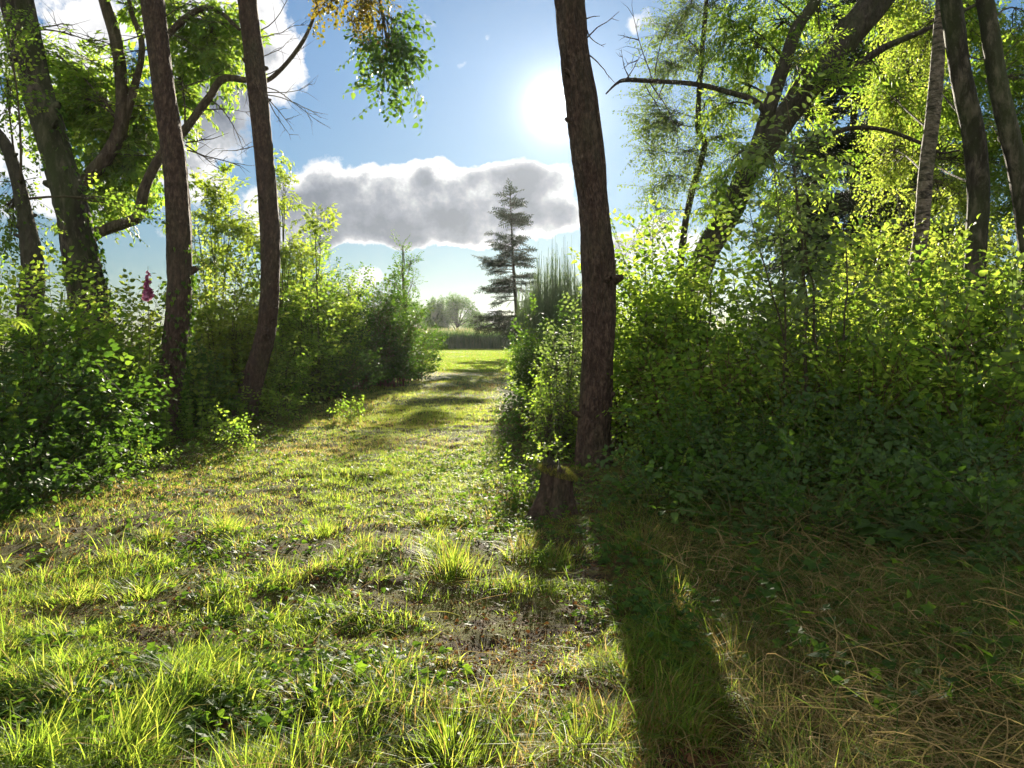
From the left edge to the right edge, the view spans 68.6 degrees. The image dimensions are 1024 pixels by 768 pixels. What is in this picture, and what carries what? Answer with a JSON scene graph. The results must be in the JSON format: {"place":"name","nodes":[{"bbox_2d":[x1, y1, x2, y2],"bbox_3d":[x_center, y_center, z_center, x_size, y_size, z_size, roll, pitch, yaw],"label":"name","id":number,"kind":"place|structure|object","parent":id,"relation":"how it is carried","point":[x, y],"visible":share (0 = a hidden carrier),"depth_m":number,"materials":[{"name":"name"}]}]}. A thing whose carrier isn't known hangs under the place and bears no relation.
{"place":"outdoors","nodes":[
{"label":"outdoors","id":0,"kind":"place"},
{"bbox_2d":[0,330,1023,767],"bbox_3d":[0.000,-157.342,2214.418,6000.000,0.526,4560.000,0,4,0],"label":"ground","id":1,"kind":"structure","parent":0,"point":[76,530],"depth_m":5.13,"materials":[{"name":"green plant"}]},
{"bbox_2d":[0,411,105,491],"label":"herb clump","id":2,"kind":"object","parent":1,"relation":"on","point":[30,422],"visible":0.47,"depth_m":7.02,"materials":[{"name":"green plant"}]},
{"bbox_2d":[0,249,119,441],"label":"hazel bush","id":3,"kind":"object","parent":1,"relation":"on","point":[78,322],"visible":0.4,"depth_m":8.41,"materials":[{"name":"green plant"}]},
{"bbox_2d":[0,0,125,354],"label":"ash tree","id":4,"kind":"object","parent":1,"relation":"on","point":[51,133],"visible":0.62,"depth_m":11.62,"materials":[{"name":"brown plant"}]},
{"bbox_2d":[0,241,142,448],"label":"hazel bush","id":5,"kind":"object","parent":1,"relation":"on","point":[90,274],"visible":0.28,"depth_m":8.83,"materials":[{"name":"green plant"}]},
{"bbox_2d":[16,571,130,612],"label":"grass tuft","id":6,"kind":"object","parent":1,"relation":"on","point":[92,596],"visible":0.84,"depth_m":4.24,"materials":[{"name":"plant"}]},
{"bbox_2d":[0,426,151,518],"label":"herb clump","id":7,"kind":"object","parent":1,"relation":"on","point":[18,484],"visible":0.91,"depth_m":6.54,"materials":[{"name":"green plant"}]},
{"bbox_2d":[0,336,152,490],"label":"hazel bush","id":8,"kind":"object","parent":1,"relation":"on","point":[42,397],"visible":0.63,"depth_m":7.36,"materials":[{"name":"green plant"}]},
{"bbox_2d":[0,650,153,740],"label":"grass tuft","id":9,"kind":"object","parent":1,"relation":"on","point":[66,682],"visible":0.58,"depth_m":3.01,"materials":[{"name":"plant"}]},
{"bbox_2d":[0,0,168,381],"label":"hawthorn tree","id":10,"kind":"object","parent":1,"relation":"on","point":[27,234],"visible":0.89,"depth_m":10.27,"materials":[{"name":"green plant"}]},
{"bbox_2d":[0,306,175,478],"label":"hazel bush","id":11,"kind":"object","parent":1,"relation":"on","point":[123,421],"visible":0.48,"depth_m":8.05,"materials":[{"name":"green plant"}]},
{"bbox_2d":[12,419,171,492],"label":"herb clump","id":12,"kind":"object","parent":1,"relation":"on","point":[141,449],"visible":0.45,"depth_m":7.69,"materials":[{"name":"green plant"}]},
{"bbox_2d":[22,285,167,448],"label":"hazel bush","id":13,"kind":"object","parent":1,"relation":"on","point":[145,363],"visible":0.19,"depth_m":9.68,"materials":[{"name":"green plant"}]},
{"bbox_2d":[52,269,208,420],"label":"hazel bush","id":14,"kind":"object","parent":1,"relation":"on","point":[155,330],"visible":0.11,"depth_m":11.48,"materials":[{"name":"green plant"}]},
{"bbox_2d":[88,565,200,602],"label":"grass tuft","id":15,"kind":"object","parent":1,"relation":"on","point":[137,588],"visible":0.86,"depth_m":4.40,"materials":[{"name":"plant"}]},
{"bbox_2d":[136,270,162,451],"bbox_3d":[-4.537,-0.285,9.420,0.381,2.371,0.335,3,5,36],"label":"foxglove","id":16,"kind":"object","parent":1,"relation":"on","point":[148,294],"visible":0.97,"depth_m":9.38,"materials":[{"name":"pink plant"}]},
{"bbox_2d":[0,0,318,244],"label":"elder tree","id":17,"kind":"object","parent":1,"relation":"on","point":[111,125],"visible":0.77,"depth_m":13.80,"materials":[{"name":"green plant"}]},
{"bbox_2d":[64,0,255,438],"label":"alder tree","id":18,"kind":"object","parent":1,"relation":"on","point":[180,315],"visible":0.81,"depth_m":10.73,"materials":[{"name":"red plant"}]},
{"bbox_2d":[143,636,259,721],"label":"grass tuft","id":19,"kind":"object","parent":1,"relation":"on","point":[235,659],"visible":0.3,"depth_m":3.23,"materials":[{"name":"plant"}]},
{"bbox_2d":[160,280,250,407],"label":"hazel bush","id":20,"kind":"object","parent":1,"relation":"on","point":[211,305],"visible":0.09,"depth_m":14.31,"materials":[{"name":"green plant"}]},
{"bbox_2d":[157,162,259,346],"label":"elder bush","id":21,"kind":"object","parent":1,"relation":"on","point":[211,193],"visible":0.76,"depth_m":15.20,"materials":[{"name":"green plant"}]},
{"bbox_2d":[183,336,249,430],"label":"hazel bush","id":22,"kind":"object","parent":1,"relation":"on","point":[207,369],"visible":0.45,"depth_m":12.20,"materials":[{"name":"green plant"}]},
{"bbox_2d":[152,227,288,410],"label":"hazel bush","id":23,"kind":"object","parent":1,"relation":"on","point":[231,321],"visible":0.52,"depth_m":14.06,"materials":[{"name":"green plant"}]},
{"bbox_2d":[183,509,257,546],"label":"grass tuft","id":24,"kind":"object","parent":1,"relation":"on","point":[229,522],"visible":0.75,"depth_m":5.78,"materials":[{"name":"plant"}]},
{"bbox_2d":[195,397,246,444],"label":"seedling","id":25,"kind":"object","parent":1,"relation":"on","point":[220,421],"visible":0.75,"depth_m":10.29,"materials":[{"name":"green plant"}]},
{"bbox_2d":[204,405,263,455],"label":"seedling","id":26,"kind":"object","parent":1,"relation":"on","point":[244,430],"visible":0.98,"depth_m":9.67,"materials":[{"name":"green plant"}]},
{"bbox_2d":[204,246,314,391],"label":"hazel bush","id":27,"kind":"object","parent":1,"relation":"on","point":[254,299],"visible":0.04,"depth_m":16.48,"materials":[{"name":"green plant"}]},
{"bbox_2d":[225,148,321,401],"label":"elder bush","id":28,"kind":"object","parent":1,"relation":"on","point":[283,201],"visible":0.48,"depth_m":15.77,"materials":[{"name":"green plant"}]},
{"bbox_2d":[237,325,320,414],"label":"hazel bush","id":29,"kind":"object","parent":1,"relation":"on","point":[286,390],"visible":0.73,"depth_m":13.71,"materials":[{"name":"green plant"}]},
{"bbox_2d":[242,375,322,421],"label":"seedling","id":30,"kind":"object","parent":1,"relation":"on","point":[281,413],"visible":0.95,"depth_m":12.56,"materials":[{"name":"green plant"}]},
{"bbox_2d":[235,256,352,403],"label":"hazel bush","id":31,"kind":"object","parent":1,"relation":"on","point":[305,335],"visible":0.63,"depth_m":15.31,"materials":[{"name":"green plant"}]},
{"bbox_2d":[280,202,341,402],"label":"elder bush","id":32,"kind":"object","parent":1,"relation":"on","point":[313,224],"visible":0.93,"depth_m":15.33,"materials":[{"name":"green plant"}]},
{"bbox_2d":[191,0,438,422],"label":"alder tree","id":33,"kind":"object","parent":1,"relation":"on","point":[396,47],"visible":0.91,"depth_m":12.51,"materials":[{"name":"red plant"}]},
{"bbox_2d":[228,651,402,736],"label":"grass tuft","id":34,"kind":"object","parent":1,"relation":"on","point":[314,703],"visible":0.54,"depth_m":3.02,"materials":[{"name":"plant"}]},
{"bbox_2d":[281,225,373,395],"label":"hazel bush","id":35,"kind":"object","parent":1,"relation":"on","point":[343,310],"visible":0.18,"depth_m":17.28,"materials":[{"name":"green plant"}]},
{"bbox_2d":[285,514,372,540],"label":"grass tuft","id":36,"kind":"object","parent":1,"relation":"on","point":[324,531],"visible":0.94,"depth_m":5.68,"materials":[{"name":"plant"}]},
{"bbox_2d":[291,326,384,399],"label":"bramble bush","id":37,"kind":"object","parent":1,"relation":"on","point":[362,363],"visible":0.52,"depth_m":16.36,"materials":[{"name":"green plant"}]},
{"bbox_2d":[326,393,365,421],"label":"seedling","id":38,"kind":"object","parent":1,"relation":"on","point":[343,406],"visible":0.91,"depth_m":13.03,"materials":[{"name":"green plant"}]},
{"bbox_2d":[300,242,411,389],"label":"bramble bush","id":39,"kind":"object","parent":1,"relation":"on","point":[373,343],"visible":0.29,"depth_m":19.42,"materials":[{"name":"green plant"}]},
{"bbox_2d":[0,404,714,767],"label":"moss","id":40,"kind":"object","parent":1,"relation":"on","point":[300,600],"visible":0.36,"depth_m":4.21,"materials":[{"name":"green plant"}]},
{"bbox_2d":[0,420,740,767],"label":"soil crumbs","id":41,"kind":"object","parent":1,"relation":"on","point":[352,612],"visible":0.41,"depth_m":4.14,"materials":[{"name":"brown soil"}]},
{"bbox_2d":[342,258,441,387],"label":"bramble bush","id":42,"kind":"object","parent":1,"relation":"on","point":[399,368],"visible":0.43,"depth_m":20.57,"materials":[{"name":"green plant"}]},
{"bbox_2d":[384,229,427,318],"bbox_3d":[-3.797,-2.800,26.767,1.654,5.324,1.533,0,4,0],"label":"sapling tree","id":43,"kind":"object","parent":1,"relation":"on","point":[408,267],"visible":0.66,"depth_m":26.73,"materials":[{"name":"green plant"}]},
{"bbox_2d":[404,301,447,380],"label":"bramble bush","id":44,"kind":"object","parent":1,"relation":"on","point":[431,356],"visible":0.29,"depth_m":23.33,"materials":[{"name":"green plant"}]},
{"bbox_2d":[383,503,471,528],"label":"grass tuft","id":45,"kind":"object","parent":1,"relation":"on","point":[425,516],"visible":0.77,"depth_m":6.10,"materials":[{"name":"plant"}]},
{"bbox_2d":[422,295,450,331],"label":"tree","id":46,"kind":"object","parent":1,"relation":"on","point":[438,314],"visible":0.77,"depth_m":123.56,"materials":[{"name":"green plant"}]},
{"bbox_2d":[344,689,541,767],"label":"grass tuft","id":47,"kind":"object","parent":1,"relation":"on","point":[443,747],"visible":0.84,"depth_m":2.68,"materials":[{"name":"green plant"}]},
{"bbox_2d":[399,531,512,581],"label":"grass tuft","id":48,"kind":"object","parent":1,"relation":"on","point":[453,561],"visible":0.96,"depth_m":4.86,"materials":[{"name":"plant"}]},
{"bbox_2d":[439,292,480,329],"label":"tree","id":49,"kind":"object","parent":1,"relation":"on","point":[456,309],"visible":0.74,"depth_m":132.89,"materials":[{"name":"green plant"}]},
{"bbox_2d":[468,178,540,350],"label":"spruce tree","id":50,"kind":"object","parent":1,"relation":"on","point":[509,287],"visible":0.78,"depth_m":41.29,"materials":[{"name":"green plant"}]},
{"bbox_2d":[0,431,1023,767],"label":"cut grass","id":51,"kind":"structure","parent":1,"relation":"on","point":[936,741],"depth_m":3.16,"materials":[{"name":"green plant"}]},
{"bbox_2d":[0,377,1023,759],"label":"ground cover","id":52,"kind":"object","parent":1,"relation":"on","point":[772,589],"visible":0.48,"depth_m":3.76,"materials":[{"name":"green plant"}]},
{"bbox_2d":[0,311,1023,502],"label":"undergrowth","id":53,"kind":"object","parent":1,"relation":"on","point":[240,365],"depth_m":7.49,"materials":[{"name":"green plant"}]},
{"bbox_2d":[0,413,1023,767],"bbox_3d":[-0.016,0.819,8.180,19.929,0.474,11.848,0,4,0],"label":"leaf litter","id":54,"kind":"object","parent":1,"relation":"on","point":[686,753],"visible":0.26,"depth_m":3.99,"materials":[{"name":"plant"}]},
{"bbox_2d":[488,456,556,500],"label":"seedling","id":55,"kind":"object","parent":1,"relation":"on","point":[515,489],"visible":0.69,"depth_m":6.76,"materials":[{"name":"green plant"}]},
{"bbox_2d":[494,385,561,441],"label":"bramble bush","id":56,"kind":"object","parent":1,"relation":"on","point":[517,420],"visible":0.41,"depth_m":10.56,"materials":[{"name":"green plant"}]},
{"bbox_2d":[501,293,581,408],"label":"hazel bush","id":57,"kind":"object","parent":1,"relation":"on","point":[521,359],"visible":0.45,"depth_m":13.35,"materials":[{"name":"green plant"}]},
{"bbox_2d":[513,348,580,458],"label":"hazel bush","id":58,"kind":"object","parent":1,"relation":"on","point":[547,435],"visible":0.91,"depth_m":9.02,"materials":[{"name":"green plant"}]},
{"bbox_2d":[514,235,581,377],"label":"broom bush","id":59,"kind":"object","parent":1,"relation":"on","point":[547,303],"visible":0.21,"depth_m":17.99,"materials":[{"name":"green plant"}]},
{"bbox_2d":[524,455,578,523],"bbox_3d":[0.325,0.889,6.361,0.540,0.566,0.534,0,4,0],"label":"tree stump","id":60,"kind":"object","parent":1,"relation":"on","point":[555,490],"visible":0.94,"depth_m":6.27,"materials":[{"name":"brown wood"}]},
{"bbox_2d":[530,284,581,457],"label":"hazel bush","id":61,"kind":"object","parent":1,"relation":"on","point":[570,371],"visible":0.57,"depth_m":9.20,"materials":[{"name":"green plant"}]},
{"bbox_2d":[407,327,722,348],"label":"crop","id":62,"kind":"object","parent":1,"relation":"on","point":[462,338],"visible":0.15,"depth_m":61.90,"materials":[{"name":"green plant"}]},
{"bbox_2d":[489,691,670,767],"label":"grass tuft","id":63,"kind":"object","parent":1,"relation":"on","point":[580,732],"visible":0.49,"depth_m":2.71,"materials":[{"name":"green plant"}]},
{"bbox_2d":[554,0,623,468],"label":"alder tree","id":64,"kind":"object","parent":1,"relation":"on","point":[601,279],"visible":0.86,"depth_m":8.38,"materials":[{"name":"brown plant"}]},
{"bbox_2d":[561,262,701,452],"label":"hazel bush","id":65,"kind":"object","parent":1,"relation":"on","point":[640,301],"visible":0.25,"depth_m":9.43,"materials":[{"name":"green plant"}]},
{"bbox_2d":[593,431,674,499],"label":"seedling","id":66,"kind":"object","parent":1,"relation":"on","point":[640,449],"visible":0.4,"depth_m":6.89,"materials":[{"name":"green plant"}]},
{"bbox_2d":[567,195,726,427],"bbox_3d":[1.899,-0.918,10.535,2.269,3.489,2.138,0,4,0],"label":"hazel bush","id":67,"kind":"object","parent":1,"relation":"on","point":[638,256],"visible":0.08,"depth_m":10.35,"materials":[{"name":"green plant"}]},
{"bbox_2d":[587,501,709,572],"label":"grass tuft","id":68,"kind":"object","parent":1,"relation":"on","point":[634,533],"visible":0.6,"depth_m":5.32,"materials":[{"name":"plant"}]},
{"bbox_2d":[585,436,739,530],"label":"herb clump","id":69,"kind":"object","parent":1,"relation":"on","point":[676,468],"visible":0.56,"depth_m":6.31,"materials":[{"name":"green plant"}]},
{"bbox_2d":[602,558,736,630],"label":"grass tuft","id":70,"kind":"object","parent":1,"relation":"on","point":[659,601],"visible":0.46,"depth_m":4.12,"materials":[{"name":"plant"}]},
{"bbox_2d":[596,309,750,467],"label":"bramble bush","id":71,"kind":"object","parent":1,"relation":"on","point":[649,376],"visible":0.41,"depth_m":8.30,"materials":[{"name":"green plant"}]},
{"bbox_2d":[612,0,773,290],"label":"birch tree","id":72,"kind":"object","parent":1,"relation":"on","point":[663,70],"visible":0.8,"depth_m":15.51,"materials":[{"name":"green plant"}]},
{"bbox_2d":[615,170,782,443],"bbox_3d":[2.268,-0.856,9.444,2.152,3.543,2.083,-3,5,-38],"label":"hazel bush","id":73,"kind":"object","parent":1,"relation":"on","point":[668,298],"visible":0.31,"depth_m":9.23,"materials":[{"name":"green plant"}]},
{"bbox_2d":[616,372,787,501],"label":"herb clump","id":74,"kind":"object","parent":1,"relation":"on","point":[670,442],"visible":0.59,"depth_m":6.75,"materials":[{"name":"green plant"}]},
{"bbox_2d":[635,306,818,463],"bbox_3d":[2.164,0.071,7.909,2.002,1.806,1.899,-2,4,-20],"label":"bramble bush","id":75,"kind":"object","parent":1,"relation":"on","point":[721,372],"visible":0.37,"depth_m":7.65,"materials":[{"name":"green plant"}]},
{"bbox_2d":[652,606,824,693],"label":"grass tuft","id":76,"kind":"object","parent":1,"relation":"on","point":[734,651],"visible":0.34,"depth_m":3.41,"materials":[{"name":"plant"}]},
{"bbox_2d":[672,210,835,422],"bbox_3d":[3.046,-0.663,9.568,1.988,3.073,2.278,0,4,0],"label":"hazel bush","id":77,"kind":"object","parent":1,"relation":"on","point":[748,282],"visible":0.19,"depth_m":9.31,"materials":[{"name":"green plant"}]},
{"bbox_2d":[645,431,877,550],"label":"herb clump","id":78,"kind":"object","parent":1,"relation":"on","point":[692,486],"visible":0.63,"depth_m":5.64,"materials":[{"name":"green plant"}]},
{"bbox_2d":[685,365,887,502],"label":"herb clump","id":79,"kind":"object","parent":1,"relation":"on","point":[810,451],"visible":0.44,"depth_m":6.46,"materials":[{"name":"green plant"}]},
{"bbox_2d":[605,0,975,324],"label":"willow tree","id":80,"kind":"object","parent":1,"relation":"on","point":[853,27],"visible":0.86,"depth_m":12.55,"materials":[{"name":"green plant"}]},
{"bbox_2d":[704,308,898,476],"bbox_3d":[2.892,0.087,7.586,1.939,1.736,1.794,0,4,0],"label":"bramble bush","id":81,"kind":"object","parent":1,"relation":"on","point":[826,360],"visible":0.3,"depth_m":7.30,"materials":[{"name":"green plant"}]},
{"bbox_2d":[717,69,918,472],"bbox_3d":[2.943,-1.040,7.348,1.970,3.905,1.377,0,4,0],"label":"sapling tree","id":82,"kind":"object","parent":1,"relation":"on","point":[802,291],"visible":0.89,"depth_m":7.30,"materials":[{"name":"green plant"}]},
{"bbox_2d":[712,415,932,568],"bbox_3d":[2.114,0.748,5.101,1.534,1.030,1.345,1,4,19],"label":"herb clump","id":83,"kind":"object","parent":1,"relation":"on","point":[800,506],"visible":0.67,"depth_m":5.06,"materials":[{"name":"green plant"}]},
{"bbox_2d":[749,212,930,418],"bbox_3d":[3.658,-0.577,8.848,2.054,2.867,2.015,0,4,0],"label":"hazel bush","id":84,"kind":"object","parent":1,"relation":"on","point":[837,318],"visible":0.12,"depth_m":8.53,"materials":[{"name":"green plant"}]},
{"bbox_2d":[753,317,939,467],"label":"bramble bush","id":85,"kind":"object","parent":1,"relation":"on","point":[911,333],"visible":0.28,"depth_m":6.93,"materials":[{"name":"green plant"}]},
{"bbox_2d":[743,0,988,330],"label":"willow tree","id":86,"kind":"object","parent":1,"relation":"on","point":[845,141],"visible":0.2,"depth_m":22.96,"materials":[{"name":"green plant"}]},
{"bbox_2d":[764,378,974,506],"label":"herb clump","id":87,"kind":"object","parent":1,"relation":"on","point":[879,410],"visible":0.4,"depth_m":6.24,"materials":[{"name":"green plant"}]},
{"bbox_2d":[799,205,963,371],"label":"hazel bush","id":88,"kind":"object","parent":1,"relation":"on","point":[903,242],"visible":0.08,"depth_m":10.32,"materials":[{"name":"green plant"}]},
{"bbox_2d":[793,234,1019,397],"bbox_3d":[4.433,-0.449,8.541,2.022,2.517,1.819,0,4,0],"label":"hazel bush","id":89,"kind":"object","parent":1,"relation":"on","point":[916,273],"visible":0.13,"depth_m":8.26,"materials":[{"name":"green plant"}]},
{"bbox_2d":[805,429,1023,567],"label":"herb clump","id":90,"kind":"object","parent":1,"relation":"on","point":[938,496],"visible":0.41,"depth_m":4.89,"materials":[{"name":"green plant"}]},
{"bbox_2d":[832,0,998,320],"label":"birch tree","id":91,"kind":"object","parent":1,"relation":"on","point":[936,58],"visible":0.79,"depth_m":13.16,"materials":[{"name":"green plant"}]},
{"bbox_2d":[812,270,1023,475],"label":"bramble bush","id":92,"kind":"object","parent":1,"relation":"on","point":[971,305],"visible":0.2,"depth_m":6.78,"materials":[{"name":"green plant"}]},
{"bbox_2d":[832,506,1005,571],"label":"fallen bramble","id":93,"kind":"object","parent":1,"relation":"on","point":[867,526],"visible":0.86,"depth_m":4.46,"materials":[{"name":"green plant"}]},
{"bbox_2d":[826,374,1023,522],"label":"herb clump","id":94,"kind":"object","parent":1,"relation":"on","point":[939,438],"visible":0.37,"depth_m":5.62,"materials":[{"name":"green plant"}]},
{"bbox_2d":[848,0,1023,270],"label":"birch tree","id":95,"kind":"object","parent":1,"relation":"on","point":[899,202],"visible":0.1,"depth_m":16.85,"materials":[{"name":"green plant"}]},
{"bbox_2d":[850,213,1023,448],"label":"hazel bush","id":96,"kind":"object","parent":1,"relation":"on","point":[966,274],"visible":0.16,"depth_m":8.27,"materials":[{"name":"green plant"}]},
{"bbox_2d":[860,201,1015,360],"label":"hazel bush","id":97,"kind":"object","parent":1,"relation":"on","point":[941,248],"visible":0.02,"depth_m":12.16,"materials":[{"name":"green plant"}]},
{"bbox_2d":[862,438,1023,592],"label":"herb clump","id":98,"kind":"object","parent":1,"relation":"on","point":[987,520],"visible":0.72,"depth_m":4.42,"materials":[{"name":"green plant"}]},
{"bbox_2d":[864,302,1023,484],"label":"bramble bush","id":99,"kind":"object","parent":1,"relation":"on","point":[1003,377],"visible":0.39,"depth_m":6.50,"materials":[{"name":"green plant"}]},
{"bbox_2d":[888,0,1023,344],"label":"birch tree","id":100,"kind":"object","parent":1,"relation":"on","point":[961,34],"visible":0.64,"depth_m":9.79,"materials":[{"name":"brown plant"}]},
{"bbox_2d":[912,227,1023,441],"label":"hazel bush","id":101,"kind":"object","parent":1,"relation":"on","point":[1007,269],"visible":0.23,"depth_m":7.96,"materials":[{"name":"green plant"}]},
{"bbox_2d":[926,201,1023,350],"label":"hazel bush","id":102,"kind":"object","parent":1,"relation":"on","point":[1005,252],"visible":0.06,"depth_m":11.91,"materials":[{"name":"green plant"}]},
{"bbox_2d":[950,0,1023,308],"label":"birch tree","id":103,"kind":"object","parent":1,"relation":"on","point":[1004,92],"visible":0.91,"depth_m":9.39,"materials":[{"name":"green plant"}]},
{"bbox_2d":[1000,234,1019,449],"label":"nettle plant","id":104,"kind":"object","parent":1,"relation":"on","point":[1012,286],"visible":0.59,"depth_m":6.71,"materials":[{"name":"green plant"}]},
{"bbox_2d":[0,0,1023,330],"label":"sky","id":105,"kind":"structure","parent":0,"point":[495,112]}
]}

